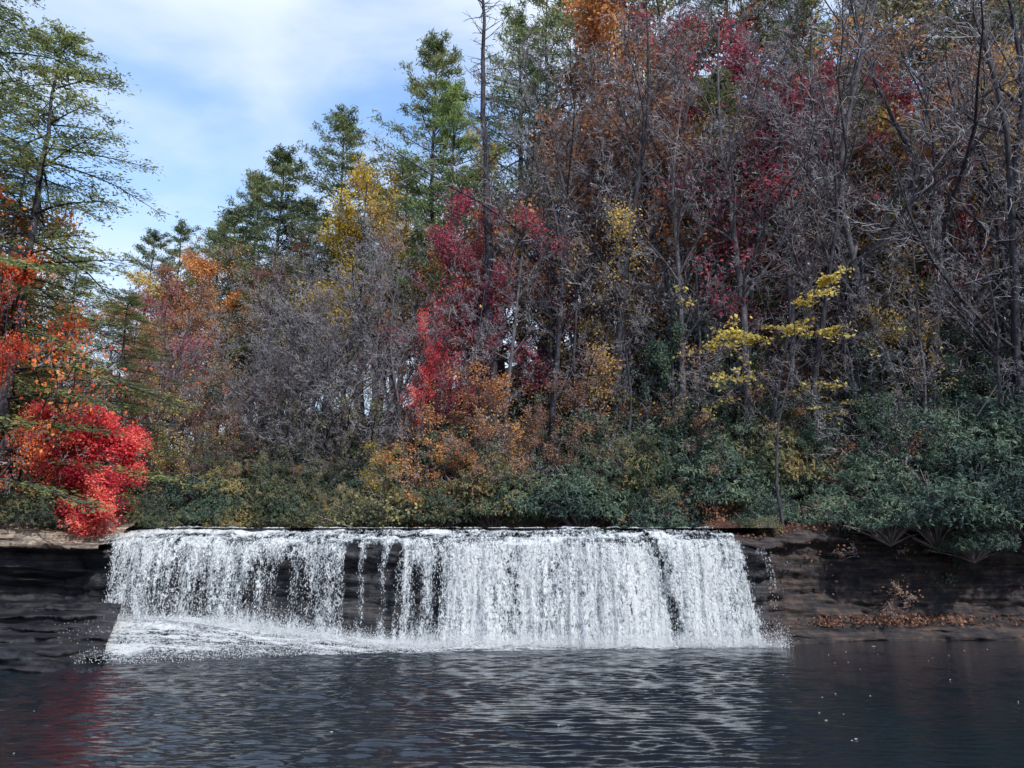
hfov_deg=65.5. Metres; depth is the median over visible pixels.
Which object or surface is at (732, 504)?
shrub
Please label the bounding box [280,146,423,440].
maple tree
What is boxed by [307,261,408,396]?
oak tree
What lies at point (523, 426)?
shrub
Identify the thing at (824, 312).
bare tree
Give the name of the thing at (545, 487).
rhododendron bush
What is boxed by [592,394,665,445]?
rhododendron bush
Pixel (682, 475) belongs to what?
rhododendron bush
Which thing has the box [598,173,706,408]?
maple tree
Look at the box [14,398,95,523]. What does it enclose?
maple tree
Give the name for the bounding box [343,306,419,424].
bare sapling
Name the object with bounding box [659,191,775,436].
bare tree
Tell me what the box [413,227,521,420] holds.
maple tree
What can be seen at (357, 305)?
pine tree
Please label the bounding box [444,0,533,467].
dead tree
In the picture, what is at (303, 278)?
bare tree
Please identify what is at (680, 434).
rhododendron bush
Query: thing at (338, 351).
bare tree
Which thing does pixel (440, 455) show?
sapling tree
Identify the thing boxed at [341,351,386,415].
bare sapling
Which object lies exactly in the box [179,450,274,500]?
rhododendron bush
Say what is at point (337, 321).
bare sapling
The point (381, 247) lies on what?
pine tree
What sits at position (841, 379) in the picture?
sapling tree
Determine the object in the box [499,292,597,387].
bare sapling
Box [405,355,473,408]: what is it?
sapling tree
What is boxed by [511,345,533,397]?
bare sapling
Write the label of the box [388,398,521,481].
rhododendron bush
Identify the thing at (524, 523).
rhododendron bush
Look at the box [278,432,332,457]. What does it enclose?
rhododendron bush
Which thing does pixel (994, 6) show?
pine tree
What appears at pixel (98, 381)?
bare sapling
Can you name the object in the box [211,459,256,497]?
sapling tree
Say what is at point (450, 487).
rhododendron bush
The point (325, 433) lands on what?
bare tree
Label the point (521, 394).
bare sapling
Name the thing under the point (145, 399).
bare sapling
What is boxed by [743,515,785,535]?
shrub
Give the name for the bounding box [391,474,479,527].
rhododendron bush
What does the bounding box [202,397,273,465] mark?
sapling tree
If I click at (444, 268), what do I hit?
maple tree
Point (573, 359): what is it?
bare tree
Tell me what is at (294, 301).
bare tree
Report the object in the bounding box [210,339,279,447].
bare sapling
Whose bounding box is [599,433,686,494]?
rhododendron bush
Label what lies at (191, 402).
sapling tree
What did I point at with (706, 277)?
maple tree
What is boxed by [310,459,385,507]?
rhododendron bush
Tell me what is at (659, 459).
rhododendron bush
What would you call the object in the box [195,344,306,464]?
bare sapling
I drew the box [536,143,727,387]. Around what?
oak tree
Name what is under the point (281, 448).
sapling tree
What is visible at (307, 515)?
shrub
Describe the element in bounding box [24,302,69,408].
oak tree
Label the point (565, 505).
rhododendron bush
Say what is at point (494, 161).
maple tree
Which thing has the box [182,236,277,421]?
maple tree
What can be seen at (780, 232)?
bare tree
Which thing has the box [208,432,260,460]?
rhododendron bush
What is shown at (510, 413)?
rhododendron bush
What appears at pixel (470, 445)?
sapling tree
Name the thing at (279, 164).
pine tree
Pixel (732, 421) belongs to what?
rhododendron bush
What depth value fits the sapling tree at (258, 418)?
38.34 m
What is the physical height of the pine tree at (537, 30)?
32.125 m
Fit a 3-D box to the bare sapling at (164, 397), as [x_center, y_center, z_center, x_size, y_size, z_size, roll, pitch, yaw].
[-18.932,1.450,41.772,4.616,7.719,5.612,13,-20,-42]
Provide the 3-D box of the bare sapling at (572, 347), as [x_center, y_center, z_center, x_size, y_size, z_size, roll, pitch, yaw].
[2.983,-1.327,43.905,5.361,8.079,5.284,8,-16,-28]
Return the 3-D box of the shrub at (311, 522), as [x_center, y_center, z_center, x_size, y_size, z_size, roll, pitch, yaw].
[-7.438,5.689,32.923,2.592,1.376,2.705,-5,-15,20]
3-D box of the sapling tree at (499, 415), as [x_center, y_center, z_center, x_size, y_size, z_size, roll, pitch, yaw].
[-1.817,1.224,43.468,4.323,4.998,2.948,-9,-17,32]
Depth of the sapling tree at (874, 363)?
40.42 m
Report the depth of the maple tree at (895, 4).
52.92 m
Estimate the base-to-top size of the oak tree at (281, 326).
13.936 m
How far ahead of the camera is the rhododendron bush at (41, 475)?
38.41 m
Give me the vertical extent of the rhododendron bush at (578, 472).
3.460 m
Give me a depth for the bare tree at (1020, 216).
36.34 m
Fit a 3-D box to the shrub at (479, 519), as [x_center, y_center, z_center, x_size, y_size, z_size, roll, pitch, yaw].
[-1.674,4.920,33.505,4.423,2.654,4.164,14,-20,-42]
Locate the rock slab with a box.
[0,517,138,600]
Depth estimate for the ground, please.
43.22 m
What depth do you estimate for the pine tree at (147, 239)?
63.90 m
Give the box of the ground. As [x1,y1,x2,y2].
[2,334,1009,527]
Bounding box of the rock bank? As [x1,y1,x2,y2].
[701,513,1023,644]
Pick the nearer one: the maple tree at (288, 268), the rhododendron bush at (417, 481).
the rhododendron bush at (417, 481)
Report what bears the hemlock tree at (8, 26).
on the rock slab
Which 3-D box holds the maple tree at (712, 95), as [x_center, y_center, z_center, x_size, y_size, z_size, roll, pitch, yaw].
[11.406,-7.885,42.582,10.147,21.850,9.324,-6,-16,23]
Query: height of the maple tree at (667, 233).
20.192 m
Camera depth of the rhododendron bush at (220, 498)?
32.92 m
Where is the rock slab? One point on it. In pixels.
(39, 562)
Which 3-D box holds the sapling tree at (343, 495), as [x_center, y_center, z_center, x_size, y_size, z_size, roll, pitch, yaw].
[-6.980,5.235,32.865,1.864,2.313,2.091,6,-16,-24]
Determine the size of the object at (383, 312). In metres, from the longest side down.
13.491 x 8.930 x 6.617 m
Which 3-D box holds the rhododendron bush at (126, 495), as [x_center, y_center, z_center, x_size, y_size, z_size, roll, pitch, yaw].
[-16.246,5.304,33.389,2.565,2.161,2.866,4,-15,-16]
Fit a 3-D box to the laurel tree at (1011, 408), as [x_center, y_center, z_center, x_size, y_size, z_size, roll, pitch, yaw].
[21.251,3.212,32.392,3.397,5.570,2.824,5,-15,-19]
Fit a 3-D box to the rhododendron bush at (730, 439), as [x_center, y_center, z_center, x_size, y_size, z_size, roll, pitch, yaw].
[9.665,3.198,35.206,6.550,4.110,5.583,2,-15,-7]
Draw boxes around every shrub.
[184,439,216,458]
[226,492,292,527]
[283,500,329,527]
[298,505,351,527]
[315,481,443,527]
[316,506,372,527]
[380,445,454,477]
[432,470,508,525]
[454,387,486,417]
[508,417,542,445]
[596,503,656,526]
[611,469,672,520]
[628,475,684,514]
[657,477,745,525]
[698,516,743,534]
[706,483,748,513]
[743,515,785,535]
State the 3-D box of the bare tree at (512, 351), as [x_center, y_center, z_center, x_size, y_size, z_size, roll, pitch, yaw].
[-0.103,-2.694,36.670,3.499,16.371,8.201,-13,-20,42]
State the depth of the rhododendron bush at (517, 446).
36.64 m
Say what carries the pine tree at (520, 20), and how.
on the ground
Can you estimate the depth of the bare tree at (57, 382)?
45.07 m
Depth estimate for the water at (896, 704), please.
11.70 m
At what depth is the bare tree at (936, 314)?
36.27 m
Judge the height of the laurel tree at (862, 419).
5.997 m
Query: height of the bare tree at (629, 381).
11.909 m
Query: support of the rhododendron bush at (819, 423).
on the ground
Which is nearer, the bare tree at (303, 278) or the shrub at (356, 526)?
the shrub at (356, 526)
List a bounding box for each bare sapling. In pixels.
[16,319,146,416]
[58,353,120,421]
[93,342,209,476]
[103,345,218,484]
[115,339,204,462]
[120,358,202,466]
[184,359,245,445]
[191,358,266,458]
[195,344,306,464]
[204,298,339,447]
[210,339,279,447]
[254,310,380,457]
[261,366,319,437]
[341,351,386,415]
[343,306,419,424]
[471,344,529,408]
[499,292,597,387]
[499,353,540,427]
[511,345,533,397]
[535,296,656,393]
[536,308,621,402]
[562,350,638,411]
[631,322,674,399]
[631,361,689,411]
[739,290,817,405]
[770,308,865,401]
[829,278,872,366]
[913,282,1010,397]
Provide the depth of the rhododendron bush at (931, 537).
28.41 m
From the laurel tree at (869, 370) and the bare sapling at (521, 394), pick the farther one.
the bare sapling at (521, 394)
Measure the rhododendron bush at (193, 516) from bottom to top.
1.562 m
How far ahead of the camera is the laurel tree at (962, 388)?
34.32 m
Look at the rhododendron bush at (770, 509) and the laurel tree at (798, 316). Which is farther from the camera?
the laurel tree at (798, 316)
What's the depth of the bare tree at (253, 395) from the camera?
39.11 m
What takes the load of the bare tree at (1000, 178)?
on the ground
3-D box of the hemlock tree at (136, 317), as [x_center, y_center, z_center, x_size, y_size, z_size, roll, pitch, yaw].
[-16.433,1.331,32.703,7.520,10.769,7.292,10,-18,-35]
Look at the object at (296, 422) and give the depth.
45.75 m
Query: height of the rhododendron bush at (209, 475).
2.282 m
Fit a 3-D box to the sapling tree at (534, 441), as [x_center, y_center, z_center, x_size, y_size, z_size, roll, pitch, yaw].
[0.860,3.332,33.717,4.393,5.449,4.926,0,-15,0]
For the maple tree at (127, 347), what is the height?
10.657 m
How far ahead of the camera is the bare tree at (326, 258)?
55.49 m
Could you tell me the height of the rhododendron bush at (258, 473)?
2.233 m
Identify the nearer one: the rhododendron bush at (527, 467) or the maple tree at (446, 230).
the rhododendron bush at (527, 467)
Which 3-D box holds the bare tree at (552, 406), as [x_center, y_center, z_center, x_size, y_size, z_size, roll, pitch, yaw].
[2.270,-3.720,38.810,8.592,20.460,6.767,2,-15,-9]
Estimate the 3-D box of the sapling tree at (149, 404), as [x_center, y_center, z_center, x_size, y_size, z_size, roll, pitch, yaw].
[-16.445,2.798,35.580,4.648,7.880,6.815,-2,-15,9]
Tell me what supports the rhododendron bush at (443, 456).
on the ground
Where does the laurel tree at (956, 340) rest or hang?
on the ground
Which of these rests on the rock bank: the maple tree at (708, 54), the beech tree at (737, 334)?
the beech tree at (737, 334)
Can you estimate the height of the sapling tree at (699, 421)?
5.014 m
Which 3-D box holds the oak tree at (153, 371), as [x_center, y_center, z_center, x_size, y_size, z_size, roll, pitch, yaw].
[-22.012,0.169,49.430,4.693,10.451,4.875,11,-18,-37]
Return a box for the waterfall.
[58,526,794,664]
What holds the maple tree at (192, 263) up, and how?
on the ground
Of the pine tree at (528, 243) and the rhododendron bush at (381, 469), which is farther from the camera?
the pine tree at (528, 243)
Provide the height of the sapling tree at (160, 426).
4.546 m
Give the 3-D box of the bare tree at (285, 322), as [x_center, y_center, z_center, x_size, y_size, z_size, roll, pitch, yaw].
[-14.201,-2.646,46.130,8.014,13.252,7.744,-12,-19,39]
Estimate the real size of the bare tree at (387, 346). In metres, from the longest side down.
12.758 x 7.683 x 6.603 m
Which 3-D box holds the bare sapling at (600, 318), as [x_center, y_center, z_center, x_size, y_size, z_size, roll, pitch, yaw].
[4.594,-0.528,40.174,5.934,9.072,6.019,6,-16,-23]
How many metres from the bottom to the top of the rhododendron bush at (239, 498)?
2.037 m
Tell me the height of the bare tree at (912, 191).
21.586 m
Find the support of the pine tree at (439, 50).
on the ground
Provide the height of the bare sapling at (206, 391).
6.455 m
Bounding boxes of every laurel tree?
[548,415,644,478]
[557,276,730,468]
[601,451,630,526]
[614,318,726,453]
[623,277,814,414]
[637,353,759,450]
[644,308,742,430]
[645,286,796,417]
[689,396,747,503]
[691,269,850,406]
[708,347,789,460]
[740,325,823,427]
[766,378,876,499]
[795,418,840,504]
[818,328,921,454]
[835,393,989,500]
[845,383,923,493]
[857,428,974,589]
[883,322,1003,409]
[921,351,985,457]
[924,298,1023,438]
[967,334,1023,412]
[993,384,1023,410]
[1004,399,1022,434]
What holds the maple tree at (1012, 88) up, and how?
on the ground
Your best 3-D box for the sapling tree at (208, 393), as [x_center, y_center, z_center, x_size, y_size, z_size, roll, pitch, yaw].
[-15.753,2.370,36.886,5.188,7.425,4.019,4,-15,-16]
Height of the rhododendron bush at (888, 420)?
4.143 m
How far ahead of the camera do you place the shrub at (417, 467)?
36.87 m
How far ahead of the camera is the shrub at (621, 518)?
32.33 m
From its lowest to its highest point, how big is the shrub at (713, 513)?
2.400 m
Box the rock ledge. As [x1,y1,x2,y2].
[0,599,121,672]
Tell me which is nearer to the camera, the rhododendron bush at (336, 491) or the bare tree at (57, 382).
the rhododendron bush at (336, 491)
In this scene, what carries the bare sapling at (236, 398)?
on the ground
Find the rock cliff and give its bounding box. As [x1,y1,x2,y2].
[64,534,771,646]
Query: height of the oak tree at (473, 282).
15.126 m
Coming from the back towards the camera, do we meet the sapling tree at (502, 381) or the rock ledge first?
the sapling tree at (502, 381)
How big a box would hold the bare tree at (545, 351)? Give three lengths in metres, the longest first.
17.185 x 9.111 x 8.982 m
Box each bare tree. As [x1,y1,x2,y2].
[39,335,79,421]
[52,341,116,417]
[91,330,122,402]
[115,308,241,474]
[165,309,266,461]
[193,255,298,430]
[193,275,318,459]
[196,262,356,449]
[203,272,288,467]
[213,244,341,447]
[213,295,364,480]
[239,267,409,480]
[241,250,369,437]
[244,342,300,475]
[258,236,369,447]
[274,203,447,464]
[282,308,409,499]
[286,211,452,461]
[293,238,445,504]
[293,264,381,467]
[308,221,346,373]
[318,224,519,492]
[335,19,631,441]
[338,238,421,420]
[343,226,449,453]
[352,212,471,432]
[359,256,482,484]
[371,232,400,406]
[407,72,649,415]
[427,209,567,385]
[434,170,563,450]
[441,168,639,379]
[442,151,539,379]
[446,257,536,480]
[474,37,650,409]
[476,109,648,472]
[481,205,654,441]
[517,0,746,434]
[568,72,726,406]
[574,254,663,442]
[579,0,852,452]
[582,153,714,454]
[597,0,838,405]
[609,22,838,432]
[631,237,763,427]
[639,34,892,402]
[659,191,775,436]
[669,216,764,321]
[673,165,898,456]
[697,123,886,340]
[703,0,970,403]
[706,0,1023,433]
[725,0,995,447]
[725,0,1023,429]
[726,0,945,433]
[734,36,903,485]
[739,81,834,399]
[755,190,972,457]
[770,33,1023,395]
[785,225,892,499]
[818,13,1023,407]
[825,46,1023,361]
[837,201,1000,452]
[838,2,1023,390]
[866,0,1023,403]
[866,0,1023,406]
[883,114,1023,391]
[921,230,1023,429]
[927,0,1023,274]
[935,13,1023,310]
[960,114,1023,429]
[978,213,1023,278]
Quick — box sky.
[0,0,1023,452]
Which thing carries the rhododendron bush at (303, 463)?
on the ground
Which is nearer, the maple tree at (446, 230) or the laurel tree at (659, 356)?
the laurel tree at (659, 356)
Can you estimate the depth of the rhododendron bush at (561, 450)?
35.04 m
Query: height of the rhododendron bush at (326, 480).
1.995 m
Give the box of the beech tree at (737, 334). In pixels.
[611,265,905,526]
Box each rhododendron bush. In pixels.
[0,480,79,529]
[24,456,103,488]
[109,488,183,534]
[111,477,178,509]
[111,488,148,511]
[133,470,185,509]
[148,467,218,509]
[168,482,192,510]
[169,500,214,526]
[173,498,225,525]
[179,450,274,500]
[189,484,244,523]
[194,464,235,493]
[201,503,260,527]
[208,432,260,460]
[220,481,288,512]
[224,462,258,489]
[237,460,276,489]
[239,448,325,490]
[241,462,345,508]
[244,484,309,527]
[254,445,309,477]
[255,481,326,521]
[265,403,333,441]
[266,441,316,465]
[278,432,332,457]
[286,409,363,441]
[305,470,347,498]
[308,445,369,486]
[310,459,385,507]
[316,460,391,498]
[318,429,383,459]
[324,447,422,490]
[335,492,402,527]
[353,475,414,504]
[365,445,391,464]
[379,503,409,526]
[381,487,455,527]
[382,469,434,490]
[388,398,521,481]
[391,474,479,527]
[418,426,485,479]
[425,473,494,521]
[440,446,539,527]
[459,466,549,527]
[473,393,530,427]
[485,460,603,525]
[488,430,545,465]
[497,489,556,527]
[498,397,541,426]
[503,449,554,484]
[505,374,533,395]
[508,405,614,474]
[518,463,633,527]
[521,376,635,463]
[526,470,605,523]
[551,442,651,498]
[570,471,643,525]
[583,430,690,496]
[590,429,691,488]
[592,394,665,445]
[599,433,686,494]
[603,404,727,480]
[606,487,713,533]
[637,407,736,469]
[642,401,736,459]
[654,424,776,519]
[656,419,746,488]
[684,450,775,515]
[690,410,809,474]
[692,384,775,448]
[695,391,805,441]
[720,413,837,495]
[726,514,772,527]
[730,432,786,472]
[736,494,803,523]
[751,459,818,503]
[764,380,850,426]
[778,410,881,472]
[780,358,868,383]
[780,410,847,448]
[786,485,875,530]
[796,404,849,445]
[810,444,945,509]
[834,481,948,546]
[841,410,938,475]
[854,395,920,440]
[868,466,1023,548]
[871,369,921,401]
[879,385,1023,478]
[886,365,954,405]
[887,384,985,455]
[892,440,1009,503]
[911,438,1023,536]
[922,519,1019,562]
[944,380,1023,457]
[949,383,982,407]
[964,439,1023,538]
[969,383,1006,410]
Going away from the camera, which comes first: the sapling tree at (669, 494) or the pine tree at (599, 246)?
the sapling tree at (669, 494)
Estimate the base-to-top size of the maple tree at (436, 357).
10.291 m
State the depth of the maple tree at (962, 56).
48.30 m
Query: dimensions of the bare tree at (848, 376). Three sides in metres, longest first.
14.777 x 9.953 x 8.553 m
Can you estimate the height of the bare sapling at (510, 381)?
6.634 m
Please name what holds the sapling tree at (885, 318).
on the ground
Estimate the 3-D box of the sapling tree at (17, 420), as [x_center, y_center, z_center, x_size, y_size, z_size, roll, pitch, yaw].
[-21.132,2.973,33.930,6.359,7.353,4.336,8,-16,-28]
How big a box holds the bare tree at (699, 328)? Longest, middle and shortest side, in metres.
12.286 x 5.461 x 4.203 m
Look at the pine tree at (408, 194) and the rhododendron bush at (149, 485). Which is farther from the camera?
the pine tree at (408, 194)
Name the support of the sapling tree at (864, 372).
on the ground
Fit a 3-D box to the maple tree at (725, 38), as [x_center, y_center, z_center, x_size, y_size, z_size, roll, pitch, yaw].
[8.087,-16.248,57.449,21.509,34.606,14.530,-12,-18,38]
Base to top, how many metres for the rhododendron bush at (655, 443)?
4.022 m
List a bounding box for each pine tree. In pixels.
[60,227,192,426]
[118,217,227,447]
[134,220,246,443]
[139,171,313,415]
[157,207,273,441]
[192,143,331,429]
[232,197,366,411]
[261,102,410,401]
[291,183,425,397]
[316,220,408,429]
[341,155,456,391]
[343,27,527,417]
[345,77,538,415]
[424,0,582,379]
[456,0,642,344]
[476,0,692,382]
[511,159,572,344]
[538,147,654,344]
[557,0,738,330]
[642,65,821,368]
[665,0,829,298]
[722,0,912,353]
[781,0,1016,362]
[818,70,1023,392]
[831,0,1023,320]
[946,1,1023,288]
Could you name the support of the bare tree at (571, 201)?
on the ground
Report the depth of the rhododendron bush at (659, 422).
35.16 m
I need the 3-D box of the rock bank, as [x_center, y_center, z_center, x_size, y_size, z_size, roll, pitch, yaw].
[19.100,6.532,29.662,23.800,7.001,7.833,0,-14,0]
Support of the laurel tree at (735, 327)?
on the ground
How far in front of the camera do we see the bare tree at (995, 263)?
37.33 m
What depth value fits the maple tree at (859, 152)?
42.67 m
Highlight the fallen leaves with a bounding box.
[725,518,1023,627]
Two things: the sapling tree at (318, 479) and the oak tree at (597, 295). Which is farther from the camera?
the oak tree at (597, 295)
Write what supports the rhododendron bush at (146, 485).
on the ground
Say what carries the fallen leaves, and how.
on the rock bank
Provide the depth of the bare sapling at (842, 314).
45.87 m
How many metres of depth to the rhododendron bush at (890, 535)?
29.07 m
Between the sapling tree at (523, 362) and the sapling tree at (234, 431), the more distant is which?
the sapling tree at (523, 362)
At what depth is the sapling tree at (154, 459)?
34.12 m
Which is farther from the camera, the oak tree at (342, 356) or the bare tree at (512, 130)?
the oak tree at (342, 356)
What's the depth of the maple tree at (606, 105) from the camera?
44.46 m
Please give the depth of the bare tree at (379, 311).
38.26 m
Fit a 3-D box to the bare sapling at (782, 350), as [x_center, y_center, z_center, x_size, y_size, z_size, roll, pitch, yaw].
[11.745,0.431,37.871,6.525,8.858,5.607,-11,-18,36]
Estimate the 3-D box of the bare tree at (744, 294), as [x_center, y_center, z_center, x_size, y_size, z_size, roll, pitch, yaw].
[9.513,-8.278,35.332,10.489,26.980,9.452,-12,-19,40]
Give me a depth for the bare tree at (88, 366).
47.46 m
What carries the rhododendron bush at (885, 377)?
on the ground
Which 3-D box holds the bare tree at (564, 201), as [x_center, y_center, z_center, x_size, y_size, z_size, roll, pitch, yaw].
[-0.427,-8.224,39.826,13.135,25.641,13.501,-3,-15,13]
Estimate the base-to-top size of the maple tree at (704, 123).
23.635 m
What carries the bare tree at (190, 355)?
on the ground
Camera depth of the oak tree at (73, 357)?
39.39 m
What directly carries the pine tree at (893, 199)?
on the ground
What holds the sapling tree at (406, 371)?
on the ground
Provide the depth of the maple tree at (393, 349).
69.20 m
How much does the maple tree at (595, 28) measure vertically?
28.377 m
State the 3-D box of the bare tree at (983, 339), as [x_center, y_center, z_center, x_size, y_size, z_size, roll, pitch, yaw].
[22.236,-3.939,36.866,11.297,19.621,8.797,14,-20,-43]
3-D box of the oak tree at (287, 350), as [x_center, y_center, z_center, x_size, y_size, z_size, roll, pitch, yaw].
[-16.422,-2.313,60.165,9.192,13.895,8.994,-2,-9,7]
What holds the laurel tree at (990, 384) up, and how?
on the ground
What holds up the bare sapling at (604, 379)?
on the ground
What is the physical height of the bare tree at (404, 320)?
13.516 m
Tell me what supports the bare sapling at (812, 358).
on the ground
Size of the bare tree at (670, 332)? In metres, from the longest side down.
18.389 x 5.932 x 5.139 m
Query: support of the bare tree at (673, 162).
on the ground
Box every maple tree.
[0,174,155,532]
[0,186,93,501]
[0,242,94,495]
[0,274,73,494]
[4,275,63,414]
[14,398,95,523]
[42,402,159,547]
[43,303,110,411]
[71,357,108,435]
[78,280,184,468]
[99,235,240,428]
[115,240,265,436]
[115,259,196,425]
[127,279,189,414]
[154,280,255,455]
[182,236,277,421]
[213,220,318,424]
[251,222,395,407]
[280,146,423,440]
[300,165,420,422]
[342,204,458,429]
[342,243,458,387]
[352,259,482,481]
[370,251,454,399]
[388,208,524,423]
[397,293,472,483]
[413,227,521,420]
[414,186,513,428]
[418,0,693,416]
[423,188,468,360]
[442,126,542,374]
[480,164,621,415]
[501,0,768,314]
[503,203,640,430]
[519,198,651,455]
[525,0,701,386]
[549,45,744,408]
[571,9,818,411]
[591,109,755,385]
[597,129,772,385]
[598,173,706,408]
[647,0,840,264]
[655,23,968,393]
[658,30,841,317]
[664,91,844,389]
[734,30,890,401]
[743,0,1015,360]
[748,0,997,376]
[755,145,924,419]
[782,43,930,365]
[799,0,1023,270]
[809,143,909,377]
[819,216,988,421]
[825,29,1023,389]
[842,54,1023,386]
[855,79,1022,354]
[908,31,1022,304]
[917,0,1023,239]
[951,44,1023,212]
[957,116,1023,353]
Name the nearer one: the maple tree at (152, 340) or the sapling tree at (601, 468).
the sapling tree at (601, 468)
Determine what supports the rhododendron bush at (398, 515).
on the ground
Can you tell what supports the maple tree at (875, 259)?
on the ground
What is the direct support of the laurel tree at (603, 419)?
on the ground
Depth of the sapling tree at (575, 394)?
35.31 m
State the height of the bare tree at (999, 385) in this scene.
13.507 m
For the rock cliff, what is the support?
on the ground
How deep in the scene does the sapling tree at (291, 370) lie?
47.39 m
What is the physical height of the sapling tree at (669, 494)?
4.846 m
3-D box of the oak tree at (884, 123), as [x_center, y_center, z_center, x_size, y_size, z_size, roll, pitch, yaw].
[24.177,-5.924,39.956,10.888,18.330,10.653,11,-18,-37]
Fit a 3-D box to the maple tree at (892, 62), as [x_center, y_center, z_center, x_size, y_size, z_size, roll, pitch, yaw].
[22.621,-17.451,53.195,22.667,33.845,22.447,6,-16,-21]
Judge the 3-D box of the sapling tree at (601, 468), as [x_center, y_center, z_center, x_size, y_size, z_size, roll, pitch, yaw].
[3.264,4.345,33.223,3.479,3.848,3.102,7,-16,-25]
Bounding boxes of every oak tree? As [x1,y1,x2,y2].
[0,295,121,494]
[17,272,70,385]
[24,276,110,398]
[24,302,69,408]
[111,316,156,430]
[113,316,194,432]
[122,268,239,440]
[123,273,213,473]
[152,274,237,424]
[206,284,309,427]
[217,251,345,428]
[236,248,334,405]
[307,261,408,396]
[379,253,459,406]
[415,201,511,378]
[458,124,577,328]
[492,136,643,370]
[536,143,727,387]
[563,251,645,379]
[605,176,704,325]
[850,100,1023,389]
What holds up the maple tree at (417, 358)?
on the ground
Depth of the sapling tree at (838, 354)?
40.95 m
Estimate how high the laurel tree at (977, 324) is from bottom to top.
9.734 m
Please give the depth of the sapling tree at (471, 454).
33.20 m
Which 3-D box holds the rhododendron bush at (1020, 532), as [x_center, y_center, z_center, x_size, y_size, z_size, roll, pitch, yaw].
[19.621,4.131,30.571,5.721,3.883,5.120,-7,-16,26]
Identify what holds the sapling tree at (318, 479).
on the ground
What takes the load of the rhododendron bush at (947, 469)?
on the ground
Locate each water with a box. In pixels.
[0,640,1023,767]
[124,528,780,535]
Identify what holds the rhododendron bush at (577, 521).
on the ground
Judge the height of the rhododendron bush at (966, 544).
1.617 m
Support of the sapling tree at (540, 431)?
on the ground
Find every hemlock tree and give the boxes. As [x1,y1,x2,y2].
[0,0,116,227]
[0,17,200,516]
[0,151,108,445]
[2,253,170,496]
[11,293,213,488]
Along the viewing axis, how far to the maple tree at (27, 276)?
25.92 m
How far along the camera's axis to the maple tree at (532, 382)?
37.89 m
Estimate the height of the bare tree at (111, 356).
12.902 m
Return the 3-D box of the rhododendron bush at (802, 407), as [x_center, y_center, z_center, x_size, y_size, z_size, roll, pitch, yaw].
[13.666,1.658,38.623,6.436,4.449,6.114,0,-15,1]
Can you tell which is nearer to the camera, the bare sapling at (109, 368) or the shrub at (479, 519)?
the shrub at (479, 519)
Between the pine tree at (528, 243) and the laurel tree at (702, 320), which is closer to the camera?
the laurel tree at (702, 320)
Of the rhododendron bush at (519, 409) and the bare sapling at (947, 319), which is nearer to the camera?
the bare sapling at (947, 319)
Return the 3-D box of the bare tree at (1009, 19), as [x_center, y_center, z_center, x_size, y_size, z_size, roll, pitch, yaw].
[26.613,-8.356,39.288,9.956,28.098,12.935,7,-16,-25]
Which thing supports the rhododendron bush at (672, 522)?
on the ground
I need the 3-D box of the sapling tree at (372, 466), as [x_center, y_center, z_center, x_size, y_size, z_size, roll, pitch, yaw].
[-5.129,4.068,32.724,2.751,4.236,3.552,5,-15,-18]
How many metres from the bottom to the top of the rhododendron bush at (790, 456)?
4.217 m
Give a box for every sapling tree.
[1,367,71,506]
[96,362,215,496]
[103,404,202,475]
[108,370,230,520]
[117,345,271,471]
[119,357,232,493]
[125,417,195,486]
[136,354,239,470]
[159,441,229,498]
[166,405,249,480]
[167,487,196,525]
[176,401,261,472]
[195,403,238,470]
[196,357,277,449]
[202,389,296,468]
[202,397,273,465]
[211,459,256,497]
[252,443,313,497]
[257,396,323,469]
[258,334,321,441]
[278,462,317,499]
[301,457,352,526]
[303,381,404,526]
[319,482,352,515]
[351,441,419,527]
[367,401,481,497]
[372,337,526,525]
[381,363,453,482]
[399,431,481,527]
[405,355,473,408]
[430,375,502,484]
[441,374,520,430]
[442,387,565,497]
[446,408,516,526]
[486,400,584,492]
[492,390,586,478]
[494,359,652,468]
[501,309,566,398]
[505,401,563,467]
[535,312,613,413]
[554,443,621,527]
[557,343,685,463]
[593,422,684,527]
[656,334,822,452]
[664,408,733,517]
[712,304,802,396]
[773,345,842,453]
[777,309,839,379]
[797,307,887,400]
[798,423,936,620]
[819,317,891,399]
[822,362,868,403]
[834,340,885,384]
[865,298,945,386]
[869,295,922,369]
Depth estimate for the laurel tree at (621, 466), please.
33.02 m
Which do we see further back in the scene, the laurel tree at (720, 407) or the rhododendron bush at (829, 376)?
the rhododendron bush at (829, 376)
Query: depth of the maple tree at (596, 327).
36.97 m
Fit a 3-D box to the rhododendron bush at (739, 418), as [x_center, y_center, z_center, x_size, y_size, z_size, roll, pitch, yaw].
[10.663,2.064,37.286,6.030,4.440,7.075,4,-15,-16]
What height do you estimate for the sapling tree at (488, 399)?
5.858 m
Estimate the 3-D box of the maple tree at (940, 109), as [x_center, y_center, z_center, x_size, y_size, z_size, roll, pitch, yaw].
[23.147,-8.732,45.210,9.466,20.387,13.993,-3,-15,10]
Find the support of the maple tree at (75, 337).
on the ground
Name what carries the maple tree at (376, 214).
on the ground
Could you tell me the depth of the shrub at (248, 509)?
32.61 m
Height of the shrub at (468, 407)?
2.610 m
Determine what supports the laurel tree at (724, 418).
on the ground
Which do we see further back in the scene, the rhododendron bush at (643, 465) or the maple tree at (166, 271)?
the maple tree at (166, 271)
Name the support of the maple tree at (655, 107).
on the ground
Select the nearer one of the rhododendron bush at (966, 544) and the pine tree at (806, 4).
the rhododendron bush at (966, 544)
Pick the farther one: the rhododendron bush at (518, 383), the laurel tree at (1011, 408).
the rhododendron bush at (518, 383)
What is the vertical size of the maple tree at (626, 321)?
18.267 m
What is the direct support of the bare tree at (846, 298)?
on the ground

